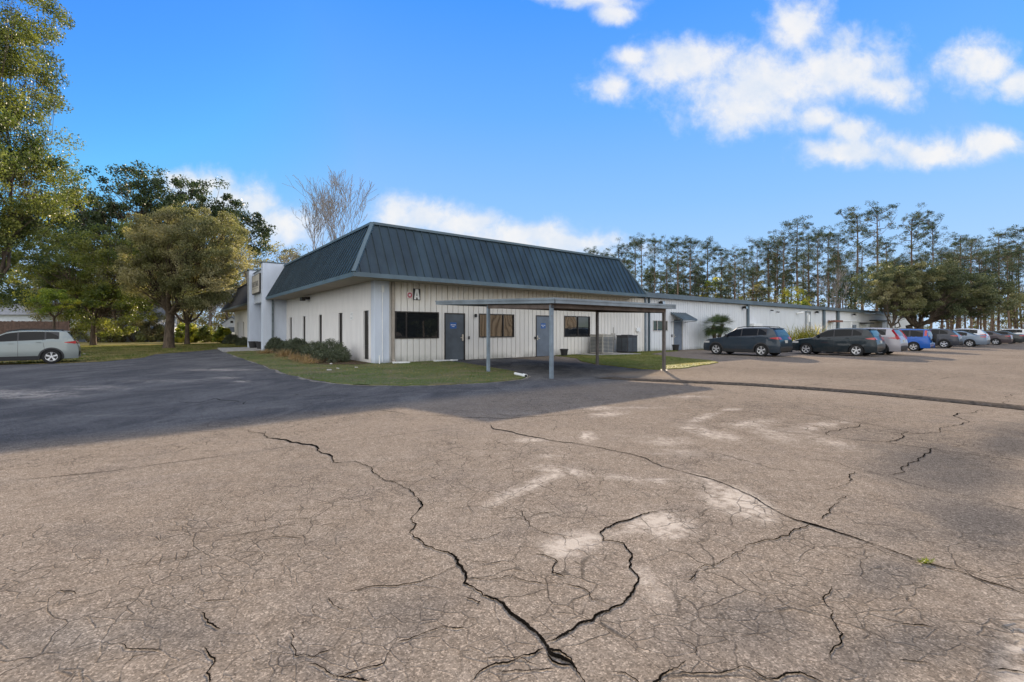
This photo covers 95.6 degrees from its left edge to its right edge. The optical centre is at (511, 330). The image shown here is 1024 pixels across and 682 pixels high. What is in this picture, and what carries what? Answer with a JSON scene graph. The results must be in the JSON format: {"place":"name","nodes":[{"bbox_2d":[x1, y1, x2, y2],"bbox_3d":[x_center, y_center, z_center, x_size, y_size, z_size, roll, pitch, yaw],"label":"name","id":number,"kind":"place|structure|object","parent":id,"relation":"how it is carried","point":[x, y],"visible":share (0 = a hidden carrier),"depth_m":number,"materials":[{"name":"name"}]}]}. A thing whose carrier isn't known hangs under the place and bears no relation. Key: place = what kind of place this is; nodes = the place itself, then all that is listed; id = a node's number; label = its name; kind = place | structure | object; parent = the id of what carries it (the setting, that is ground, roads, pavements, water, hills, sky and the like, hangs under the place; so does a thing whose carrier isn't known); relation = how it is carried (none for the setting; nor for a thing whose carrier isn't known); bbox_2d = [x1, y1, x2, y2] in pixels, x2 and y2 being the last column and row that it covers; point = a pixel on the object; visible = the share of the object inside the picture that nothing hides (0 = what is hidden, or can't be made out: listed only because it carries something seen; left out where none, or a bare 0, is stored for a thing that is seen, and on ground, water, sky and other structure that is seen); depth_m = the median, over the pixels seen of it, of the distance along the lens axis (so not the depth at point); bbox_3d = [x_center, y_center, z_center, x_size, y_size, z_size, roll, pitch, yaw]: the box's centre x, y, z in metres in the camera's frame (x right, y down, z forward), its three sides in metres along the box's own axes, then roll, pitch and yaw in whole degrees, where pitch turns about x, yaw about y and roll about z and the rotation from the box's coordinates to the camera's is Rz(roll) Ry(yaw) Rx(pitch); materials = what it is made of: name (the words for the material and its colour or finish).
{"place":"outdoors","nodes":[
{"label":"outdoors","id":0,"kind":"place"},
{"bbox_2d":[0,339,246,363],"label":"lawn","id":1,"kind":"structure","parent":0,"point":[124,343],"depth_m":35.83,"materials":[{"name":"green plant"}]},
{"bbox_2d":[0,265,33,307],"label":"woodland tree","id":2,"kind":"object","parent":1,"relation":"on","point":[11,279],"visible":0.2,"depth_m":59.29,"materials":[{"name":"green plant"}]},
{"bbox_2d":[0,320,69,333],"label":"wooden fence","id":3,"kind":"object","parent":1,"relation":"on","point":[5,326],"visible":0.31,"depth_m":43.18,"materials":[{"name":"brown wood"}]},
{"bbox_2d":[12,287,83,328],"bbox_3d":[-38.690,-0.997,38.302,4.903,5.295,3.376,0,0,0],"label":"tree","id":4,"kind":"object","parent":1,"relation":"on","point":[48,294],"visible":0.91,"depth_m":38.36,"materials":[{"name":"green plant"}]},
{"bbox_2d":[0,0,97,311],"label":"shade tree","id":5,"kind":"object","parent":1,"relation":"on","point":[17,226],"visible":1,"depth_m":27.45,"materials":[{"name":"green plant"}]},
{"bbox_2d":[0,217,157,344],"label":"tree","id":6,"kind":"object","parent":1,"relation":"on","point":[109,294],"visible":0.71,"depth_m":44.90,"materials":[{"name":"green plant"}]},
{"bbox_2d":[0,302,181,341],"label":"house","id":7,"kind":"structure","parent":1,"relation":"on","point":[7,314],"depth_m":57.95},
{"bbox_2d":[14,263,171,341],"bbox_3d":[-51.255,-3.723,58.588,20.215,10.746,7.349,0,0,0],"label":"oak","id":8,"kind":"object","parent":1,"relation":"on","point":[62,317],"visible":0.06,"depth_m":57.27,"materials":[{"name":"green plant"}]},
{"bbox_2d":[87,320,127,342],"bbox_3d":[-49.537,0.018,57.119,4.366,3.085,3.391,0,0,0],"label":"thicket bush","id":9,"kind":"object","parent":1,"relation":"on","point":[120,339],"visible":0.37,"depth_m":56.60,"materials":[{"name":"green plant"}]},
{"bbox_2d":[108,319,157,341],"bbox_3d":[-47.280,-0.105,57.868,5.129,3.364,4.044,0,0,0],"label":"thicket bush","id":10,"kind":"object","parent":1,"relation":"on","point":[148,332],"visible":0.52,"depth_m":57.90,"materials":[{"name":"green plant"}]},
{"bbox_2d":[21,160,275,284],"bbox_3d":[-50.080,-10.701,64.205,33.439,25.014,13.202,0,0,0],"label":"live oak","id":11,"kind":"object","parent":1,"relation":"on","point":[144,198],"visible":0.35,"depth_m":61.99,"materials":[{"name":"green plant"}]},
{"bbox_2d":[135,320,164,341],"bbox_3d":[-46.607,0.014,59.916,3.962,3.101,3.012,0,0,0],"label":"thicket bush","id":12,"kind":"object","parent":1,"relation":"on","point":[159,329],"visible":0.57,"depth_m":59.63,"materials":[{"name":"green plant"}]},
{"bbox_2d":[107,202,257,347],"bbox_3d":[-27.025,-4.340,38.120,11.378,11.981,8.838,0,0,0],"label":"lawn oak","id":13,"kind":"object","parent":1,"relation":"on","point":[179,268],"visible":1,"depth_m":36.59,"materials":[{"name":"green plant"}]},
{"bbox_2d":[138,229,236,343],"bbox_3d":[-33.909,-4.568,48.911,9.415,12.436,7.540,0,0,0],"label":"young oak","id":14,"kind":"object","parent":1,"relation":"on","point":[187,320],"visible":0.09,"depth_m":48.87,"materials":[{"name":"green plant"}]},
{"bbox_2d":[174,323,202,342],"bbox_3d":[-39.265,0.283,56.102,3.718,2.542,3.002,0,0,0],"label":"laurel bush","id":15,"kind":"object","parent":1,"relation":"on","point":[180,336],"visible":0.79,"depth_m":55.72,"materials":[{"name":"green plant"}]},
{"bbox_2d":[171,300,234,334],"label":"undergrowth","id":16,"kind":"object","parent":1,"relation":"on","point":[213,321],"visible":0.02,"depth_m":86.87,"materials":[{"name":"green plant"}]},
{"bbox_2d":[194,325,214,342],"bbox_3d":[-37.797,0.421,56.960,3.195,2.274,2.638,0,0,0],"label":"laurel bush","id":17,"kind":"object","parent":1,"relation":"on","point":[206,333],"visible":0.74,"depth_m":56.44,"materials":[{"name":"green plant"}]},
{"bbox_2d":[171,279,244,332],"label":"undergrowth","id":18,"kind":"object","parent":1,"relation":"on","point":[199,322],"visible":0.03,"depth_m":102.34,"materials":[{"name":"green plant"}]},
{"bbox_2d":[212,326,231,342],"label":"laurel bush","id":19,"kind":"object","parent":1,"relation":"on","point":[220,334],"visible":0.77,"depth_m":53.65,"materials":[{"name":"green plant"}]},
{"bbox_2d":[210,228,275,293],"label":"woodland tree","id":20,"kind":"object","parent":1,"relation":"on","point":[257,267],"visible":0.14,"depth_m":80.48,"materials":[{"name":"green plant"}]},
{"bbox_2d":[244,240,287,269],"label":"woodland tree","id":21,"kind":"object","parent":1,"relation":"on","point":[273,250],"visible":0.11,"depth_m":82.13,"materials":[{"name":"green plant"}]},
{"bbox_2d":[292,185,340,251],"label":"bare tree","id":22,"kind":"object","parent":1,"relation":"on","point":[315,220],"visible":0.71,"depth_m":75.97,"materials":[{"name":"brown plant"}]},
{"bbox_2d":[282,165,378,240],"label":"bare tree","id":23,"kind":"object","parent":1,"relation":"on","point":[323,201],"visible":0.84,"depth_m":72.91,"materials":[{"name":"brown plant"}]},
{"bbox_2d":[226,350,715,385],"bbox_3d":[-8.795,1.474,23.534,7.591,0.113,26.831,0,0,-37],"label":"lawn","id":24,"kind":"structure","parent":0,"point":[461,375],"depth_m":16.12,"materials":[{"name":"green plant"}]},
{"bbox_2d":[271,351,368,364],"bbox_3d":[-12.028,1.455,26.373,2.216,0.001,17.146,0,0,-38],"label":"mulch bed","id":25,"kind":"object","parent":24,"relation":"on","point":[353,362],"visible":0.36,"depth_m":20.99,"materials":[{"name":"brown soil"}]},
{"bbox_2d":[263,336,285,350],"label":"clipped shrub","id":26,"kind":"object","parent":25,"relation":"on","point":[273,343],"visible":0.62,"depth_m":32.01,"materials":[{"name":"green plant"}]},
{"bbox_2d":[283,337,310,354],"bbox_3d":[-12.599,0.944,27.282,1.648,1.154,2.059,0,0,-38],"label":"clipped shrub","id":27,"kind":"object","parent":25,"relation":"on","point":[296,342],"visible":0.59,"depth_m":26.90,"materials":[{"name":"green plant"}]},
{"bbox_2d":[310,338,351,362],"bbox_3d":[-8.537,0.932,21.798,1.848,1.180,2.566,0,0,-38],"label":"clipped shrub","id":28,"kind":"object","parent":25,"relation":"on","point":[321,349],"visible":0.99,"depth_m":21.28,"materials":[{"name":"green plant"}]},
{"bbox_2d":[0,342,1023,681],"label":"parking lot","id":29,"kind":"structure","parent":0,"point":[762,608],"depth_m":3.21,"materials":[{"name":"grey asphalt"}]},
{"bbox_2d":[0,329,80,363],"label":"parked car","id":30,"kind":"object","parent":29,"relation":"on","point":[50,346],"visible":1,"depth_m":20.69,"materials":[{"name":"silver paint"}]},
{"bbox_2d":[225,352,530,385],"bbox_3d":[-10.686,1.467,21.394,26.983,0.053,7.323,0,0,35],"label":"gritty edge","id":31,"kind":"object","parent":29,"relation":"on","point":[277,371],"visible":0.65,"depth_m":13.29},
{"bbox_2d":[220,222,647,362],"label":"commercial building","id":32,"kind":"structure","parent":29,"relation":"on","point":[370,292],"depth_m":24.11,"materials":[{"name":"white paint"}]},
{"bbox_2d":[365,310,368,359],"bbox_3d":[-6.636,0.215,21.365,0.040,2.250,0.640,0,0,-38],"label":"narrow window","id":33,"kind":"structure","parent":32,"relation":"in","point":[366,312],"depth_m":21.43,"materials":[{"name":"black glass"}]},
{"bbox_2d":[395,311,438,338],"bbox_3d":[-4.455,-0.250,21.857,2.250,1.260,0.095,0,0,-38],"label":"window","id":34,"kind":"structure","parent":32,"relation":"in","point":[408,324],"depth_m":21.85,"materials":[{"name":"black glass"}]},
{"bbox_2d":[444,313,464,359],"bbox_3d":[-2.854,0.320,23.091,1.180,2.360,0.145,0,0,-38],"label":"door","id":35,"kind":"structure","parent":32,"relation":"in","point":[454,323],"depth_m":23.10,"materials":[{"name":"grey metal"}]},
{"bbox_2d":[479,313,513,337],"bbox_3d":[-0.808,-0.250,24.689,2.300,1.240,0.095,0,0,-38],"label":"window","id":36,"kind":"structure","parent":32,"relation":"in","point":[501,325],"depth_m":24.78,"materials":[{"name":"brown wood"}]},
{"bbox_2d":[535,315,548,356],"bbox_3d":[1.805,0.320,26.715,1.170,2.360,0.140,0,0,-38],"label":"door","id":37,"kind":"structure","parent":32,"relation":"in","point":[542,321],"depth_m":26.69,"materials":[{"name":"grey metal"}]},
{"bbox_2d":[564,316,589,336],"bbox_3d":[3.987,-0.240,28.407,2.240,1.260,0.095,0,0,-38],"label":"window","id":38,"kind":"structure","parent":32,"relation":"in","point":[574,326],"depth_m":28.40,"materials":[{"name":"black glass"}]},
{"bbox_2d":[2,368,1023,681],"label":"pavement cracks","id":39,"kind":"object","parent":29,"relation":"on","point":[548,648],"visible":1,"depth_m":2.31,"materials":[{"name":"black asphalt"}]},
{"bbox_2d":[435,297,675,378],"bbox_3d":[1.480,0.144,18.360,6.220,2.752,7.260,0,0,-38],"label":"carport","id":40,"kind":"object","parent":29,"relation":"on","point":[552,304],"visible":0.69,"depth_m":16.00,"materials":[{"name":"paint"}]},
{"bbox_2d":[703,326,792,355],"bbox_3d":[14.168,0.626,28.139,2.111,1.748,4.626,0,0,-38],"label":"parked car","id":41,"kind":"object","parent":29,"relation":"on","point":[762,340],"visible":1,"depth_m":26.97,"materials":[{"name":"paint"}]},
{"bbox_2d":[737,268,768,300],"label":"pine tree","id":42,"kind":"object","parent":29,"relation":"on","point":[762,272],"visible":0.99,"depth_m":98.31,"materials":[{"name":"green plant"}]},
{"bbox_2d":[642,292,890,350],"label":"warehouse","id":43,"kind":"structure","parent":29,"relation":"on","point":[686,317],"depth_m":40.18,"materials":[{"name":"white metal"}]},
{"bbox_2d":[673,319,682,349],"bbox_3d":[12.513,0.340,35.013,1.220,2.320,0.140,0,0,-38],"label":"door","id":44,"kind":"structure","parent":43,"relation":"in","point":[677,326],"depth_m":35.10,"materials":[{"name":"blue metal"}]},
{"bbox_2d":[600,377,1023,409],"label":"asphalt berm","id":45,"kind":"structure","parent":29,"relation":"on","point":[981,403],"depth_m":10.31,"materials":[{"name":"grey asphalt"}]},
{"bbox_2d":[813,267,851,307],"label":"bare tree","id":46,"kind":"object","parent":29,"relation":"on","point":[834,288],"visible":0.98,"depth_m":89.33,"materials":[{"name":"brown plant"}]},
{"bbox_2d":[648,282,1023,330],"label":"undergrowth","id":47,"kind":"object","parent":29,"relation":"on","point":[974,322],"visible":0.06,"depth_m":124.91,"materials":[{"name":"green plant"}]},
{"bbox_2d":[792,328,885,355],"bbox_3d":[19.795,0.680,28.345,2.048,1.639,4.469,0,0,-38],"label":"parked car","id":48,"kind":"object","parent":29,"relation":"on","point":[859,341],"visible":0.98,"depth_m":27.28,"materials":[{"name":"grey paint"}]},
{"bbox_2d":[824,277,860,309],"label":"sapling","id":49,"kind":"object","parent":29,"relation":"on","point":[848,294],"visible":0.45,"depth_m":95.74,"materials":[{"name":"green plant"}]},
{"bbox_2d":[827,328,907,354],"bbox_3d":[22.291,0.663,29.806,2.090,1.673,4.580,0,0,-38],"label":"parked car","id":50,"kind":"object","parent":29,"relation":"on","point":[895,339],"visible":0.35,"depth_m":27.94,"materials":[{"name":"silver metal"}]},
{"bbox_2d":[899,329,936,350],"bbox_3d":[28.910,0.697,34.832,1.901,1.606,4.440,0,0,-38],"label":"parked car","id":51,"kind":"object","parent":29,"relation":"on","point":[919,339],"visible":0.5,"depth_m":33.32,"materials":[{"name":"blue paint"}]},
{"bbox_2d":[929,328,962,347],"bbox_3d":[36.333,0.670,40.744,2.091,1.660,4.526,0,0,-38],"label":"parked car","id":52,"kind":"object","parent":29,"relation":"on","point":[947,338],"visible":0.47,"depth_m":39.09,"materials":[{"name":"grey paint"}]},
{"bbox_2d":[957,331,989,346],"bbox_3d":[41.347,0.772,43.562,2.071,1.457,4.758,0,0,-38],"label":"parked car","id":53,"kind":"object","parent":29,"relation":"on","point":[970,339],"visible":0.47,"depth_m":41.91,"materials":[{"name":"silver metal"}]},
{"bbox_2d":[985,331,1012,344],"bbox_3d":[49.536,0.772,49.157,2.071,1.457,4.758,0,0,-38],"label":"parked car","id":54,"kind":"object","parent":29,"relation":"on","point":[996,338],"visible":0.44,"depth_m":47.50,"materials":[{"name":"beige paint"}]},
{"bbox_2d":[994,292,1023,328],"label":"sapling","id":55,"kind":"object","parent":29,"relation":"on","point":[1014,313],"visible":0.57,"depth_m":99.99,"materials":[{"name":"green plant"}]},
{"bbox_2d":[0,0,1023,330],"label":"sky","id":56,"kind":"structure","parent":0,"point":[571,125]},
{"bbox_2d":[555,350,717,369],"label":"lawn","id":57,"kind":"structure","parent":0,"point":[678,362],"depth_m":21.81,"materials":[{"name":"green plant"}]},
{"bbox_2d":[577,352,638,354],"bbox_3d":[5.915,1.475,28.369,3.400,0.090,2.200,0,0,-38],"label":"equipment pad","id":58,"kind":"object","parent":57,"relation":"on","point":[614,353],"visible":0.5,"depth_m":28.64,"materials":[{"name":"concrete"}]},
{"bbox_2d":[590,334,613,353],"bbox_3d":[5.502,0.810,28.492,1.044,1.180,1.044,0,0,-40],"label":"ac unit","id":59,"kind":"object","parent":58,"relation":"on","point":[605,343],"visible":0.86,"depth_m":28.13,"materials":[{"name":"beige metal"}]},
{"bbox_2d":[616,335,637,352],"bbox_3d":[7.381,0.840,29.823,1.024,1.120,0.944,0,0,-38],"label":"ac unit","id":60,"kind":"object","parent":58,"relation":"on","point":[626,343],"visible":1,"depth_m":29.46,"materials":[{"name":"grey metal"}]},
{"bbox_2d":[643,270,1023,317],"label":"undergrowth","id":61,"kind":"object","parent":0,"point":[710,292],"visible":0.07,"depth_m":111.71,"materials":[{"name":"green plant"}]},
{"label":"ground","id":62,"kind":"structure","parent":0,"visible":0},
{"bbox_2d":[606,237,633,268],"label":"pine tree","id":63,"kind":"object","parent":62,"relation":"on","point":[618,252],"visible":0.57,"depth_m":101.78,"materials":[{"name":"green plant"}]},
{"bbox_2d":[620,236,650,278],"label":"pine tree","id":64,"kind":"object","parent":62,"relation":"on","point":[634,249],"visible":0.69,"depth_m":99.68,"materials":[{"name":"green plant"}]},
{"bbox_2d":[628,232,654,285],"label":"pine tree","id":65,"kind":"object","parent":62,"relation":"on","point":[639,242],"visible":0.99,"depth_m":96.73,"materials":[{"name":"green plant"}]},
{"bbox_2d":[646,233,664,292],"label":"pine tree","id":66,"kind":"object","parent":62,"relation":"on","point":[654,258],"visible":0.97,"depth_m":100.16,"materials":[{"name":"green plant"}]},
{"bbox_2d":[653,235,680,293],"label":"pine tree","id":67,"kind":"object","parent":62,"relation":"on","point":[663,260],"visible":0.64,"depth_m":100.80,"materials":[{"name":"green plant"}]},
{"bbox_2d":[661,236,698,294],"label":"pine tree","id":68,"kind":"object","parent":62,"relation":"on","point":[677,260],"visible":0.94,"depth_m":96.37,"materials":[{"name":"green plant"}]},
{"bbox_2d":[674,248,708,295],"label":"pine tree","id":69,"kind":"object","parent":62,"relation":"on","point":[696,265],"visible":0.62,"depth_m":106.55,"materials":[{"name":"green plant"}]},
{"bbox_2d":[678,235,704,295],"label":"pine tree","id":70,"kind":"object","parent":62,"relation":"on","point":[695,241],"visible":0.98,"depth_m":96.11,"materials":[{"name":"green plant"}]},
{"bbox_2d":[694,236,717,296],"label":"pine tree","id":71,"kind":"object","parent":62,"relation":"on","point":[706,246],"visible":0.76,"depth_m":107.94,"materials":[{"name":"green plant"}]},
{"bbox_2d":[706,244,731,297],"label":"pine tree","id":72,"kind":"object","parent":62,"relation":"on","point":[715,248],"visible":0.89,"depth_m":103.31,"materials":[{"name":"green plant"}]},
{"bbox_2d":[720,244,755,298],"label":"pine tree","id":73,"kind":"object","parent":62,"relation":"on","point":[732,268],"visible":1,"depth_m":98.72,"materials":[{"name":"green plant"}]},
{"bbox_2d":[731,247,755,299],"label":"pine tree","id":74,"kind":"object","parent":62,"relation":"on","point":[743,269],"visible":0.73,"depth_m":101.10,"materials":[{"name":"green plant"}]},
{"bbox_2d":[740,239,771,286],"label":"pine tree","id":75,"kind":"object","parent":62,"relation":"on","point":[760,257],"visible":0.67,"depth_m":107.64,"materials":[{"name":"green plant"}]},
{"bbox_2d":[743,281,776,302],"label":"sapling","id":76,"kind":"object","parent":62,"relation":"on","point":[755,290],"visible":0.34,"depth_m":99.58,"materials":[{"name":"green plant"}]},
{"bbox_2d":[744,235,787,300],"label":"pine tree","id":77,"kind":"object","parent":62,"relation":"on","point":[762,253],"visible":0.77,"depth_m":106.34,"materials":[{"name":"green plant"}]},
{"bbox_2d":[764,235,791,302],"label":"pine tree","id":78,"kind":"object","parent":62,"relation":"on","point":[776,261],"visible":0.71,"depth_m":105.53,"materials":[{"name":"green plant"}]},
{"bbox_2d":[757,228,804,302],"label":"pine tree","id":79,"kind":"object","parent":62,"relation":"on","point":[787,252],"visible":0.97,"depth_m":100.60,"materials":[{"name":"green plant"}]},
{"bbox_2d":[769,265,798,302],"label":"pine tree","id":80,"kind":"object","parent":62,"relation":"on","point":[790,277],"visible":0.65,"depth_m":104.88,"materials":[{"name":"green plant"}]},
{"bbox_2d":[777,286,813,305],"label":"sapling","id":81,"kind":"object","parent":62,"relation":"on","point":[797,296],"visible":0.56,"depth_m":97.12,"materials":[{"name":"green plant"}]},
{"bbox_2d":[776,215,826,304],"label":"pine tree","id":82,"kind":"object","parent":62,"relation":"on","point":[806,226],"visible":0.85,"depth_m":101.52,"materials":[{"name":"green plant"}]},
{"bbox_2d":[793,231,820,302],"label":"pine tree","id":83,"kind":"object","parent":62,"relation":"on","point":[809,257],"visible":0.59,"depth_m":104.00,"materials":[{"name":"green plant"}]},
{"bbox_2d":[804,226,832,305],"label":"pine tree","id":84,"kind":"object","parent":62,"relation":"on","point":[818,233],"visible":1,"depth_m":96.27,"materials":[{"name":"green plant"}]},
{"bbox_2d":[815,225,841,306],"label":"pine tree","id":85,"kind":"object","parent":62,"relation":"on","point":[828,260],"visible":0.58,"depth_m":102.79,"materials":[{"name":"green plant"}]},
{"bbox_2d":[818,252,855,307],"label":"pine tree","id":86,"kind":"object","parent":62,"relation":"on","point":[849,256],"visible":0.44,"depth_m":116.07,"materials":[{"name":"green plant"}]},
{"bbox_2d":[823,232,860,307],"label":"pine tree","id":87,"kind":"object","parent":62,"relation":"on","point":[842,240],"visible":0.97,"depth_m":99.18,"materials":[{"name":"green plant"}]},
{"bbox_2d":[834,206,884,308],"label":"pine tree","id":88,"kind":"object","parent":62,"relation":"on","point":[851,222],"visible":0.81,"depth_m":106.02,"materials":[{"name":"green plant"}]},
{"bbox_2d":[846,245,889,309],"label":"pine tree","id":89,"kind":"object","parent":62,"relation":"on","point":[862,256],"visible":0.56,"depth_m":146.99,"materials":[{"name":"green plant"}]},
{"bbox_2d":[849,200,898,310],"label":"pine tree","id":90,"kind":"object","parent":62,"relation":"on","point":[869,232],"visible":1,"depth_m":96.74,"materials":[{"name":"green plant"}]},
{"bbox_2d":[869,238,897,266],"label":"pine tree","id":91,"kind":"object","parent":62,"relation":"on","point":[890,249],"visible":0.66,"depth_m":103.64,"materials":[{"name":"green plant"}]},
{"bbox_2d":[888,202,934,328],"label":"pine tree","id":92,"kind":"object","parent":62,"relation":"on","point":[917,237],"visible":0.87,"depth_m":106.08,"materials":[{"name":"green plant"}]},
{"bbox_2d":[915,213,949,328],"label":"pine tree","id":93,"kind":"object","parent":62,"relation":"on","point":[931,226],"visible":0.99,"depth_m":98.59,"materials":[{"name":"green plant"}]},
{"bbox_2d":[938,232,983,328],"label":"pine tree","id":94,"kind":"object","parent":62,"relation":"on","point":[961,238],"visible":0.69,"depth_m":106.05,"materials":[{"name":"green plant"}]},
{"bbox_2d":[950,234,997,328],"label":"pine tree","id":95,"kind":"object","parent":62,"relation":"on","point":[971,245],"visible":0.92,"depth_m":95.98,"materials":[{"name":"green plant"}]},
{"bbox_2d":[962,249,1001,328],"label":"pine tree","id":96,"kind":"object","parent":62,"relation":"on","point":[979,253],"visible":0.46,"depth_m":113.08,"materials":[{"name":"green plant"}]},
{"bbox_2d":[982,226,1016,330],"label":"pine tree","id":97,"kind":"object","parent":62,"relation":"on","point":[998,235],"visible":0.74,"depth_m":104.16,"materials":[{"name":"green plant"}]},
{"bbox_2d":[991,248,1019,328],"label":"pine tree","id":98,"kind":"object","parent":62,"relation":"on","point":[1008,271],"visible":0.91,"depth_m":96.14,"materials":[{"name":"green plant"}]},
{"bbox_2d":[989,224,1023,328],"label":"pine tree","id":99,"kind":"object","parent":62,"relation":"on","point":[1018,253],"visible":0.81,"depth_m":102.18,"materials":[{"name":"green plant"}]},
{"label":"lawn","id":100,"kind":"structure","parent":0,"visible":0},
{"bbox_2d":[701,313,736,338],"bbox_3d":[15.998,0.034,36.140,3.813,3.086,2.469,0,0,-38],"label":"fan palm","id":101,"kind":"object","parent":100,"relation":"on","point":[716,319],"visible":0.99,"depth_m":35.86,"materials":[{"name":"green plant"}]},
{"bbox_2d":[785,323,824,340],"bbox_3d":[23.994,0.402,38.153,8.739,2.097,8.176,0,0,28],"label":"spiky clump","id":102,"kind":"object","parent":100,"relation":"on","point":[802,335],"visible":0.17,"depth_m":37.57,"materials":[{"name":"green plant"}]},
{"bbox_2d":[861,261,946,327],"bbox_3d":[49.257,-3.447,57.972,9.650,10.195,5.506,0,0,0],"label":"pale oak","id":103,"kind":"object","parent":100,"relation":"on","point":[897,293],"visible":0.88,"depth_m":57.26,"materials":[{"name":"green plant"}]},
{"bbox_2d":[847,257,1023,328],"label":"spreading oak","id":104,"kind":"object","parent":100,"relation":"on","point":[944,302],"visible":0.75,"depth_m":58.54,"materials":[{"name":"green plant"}]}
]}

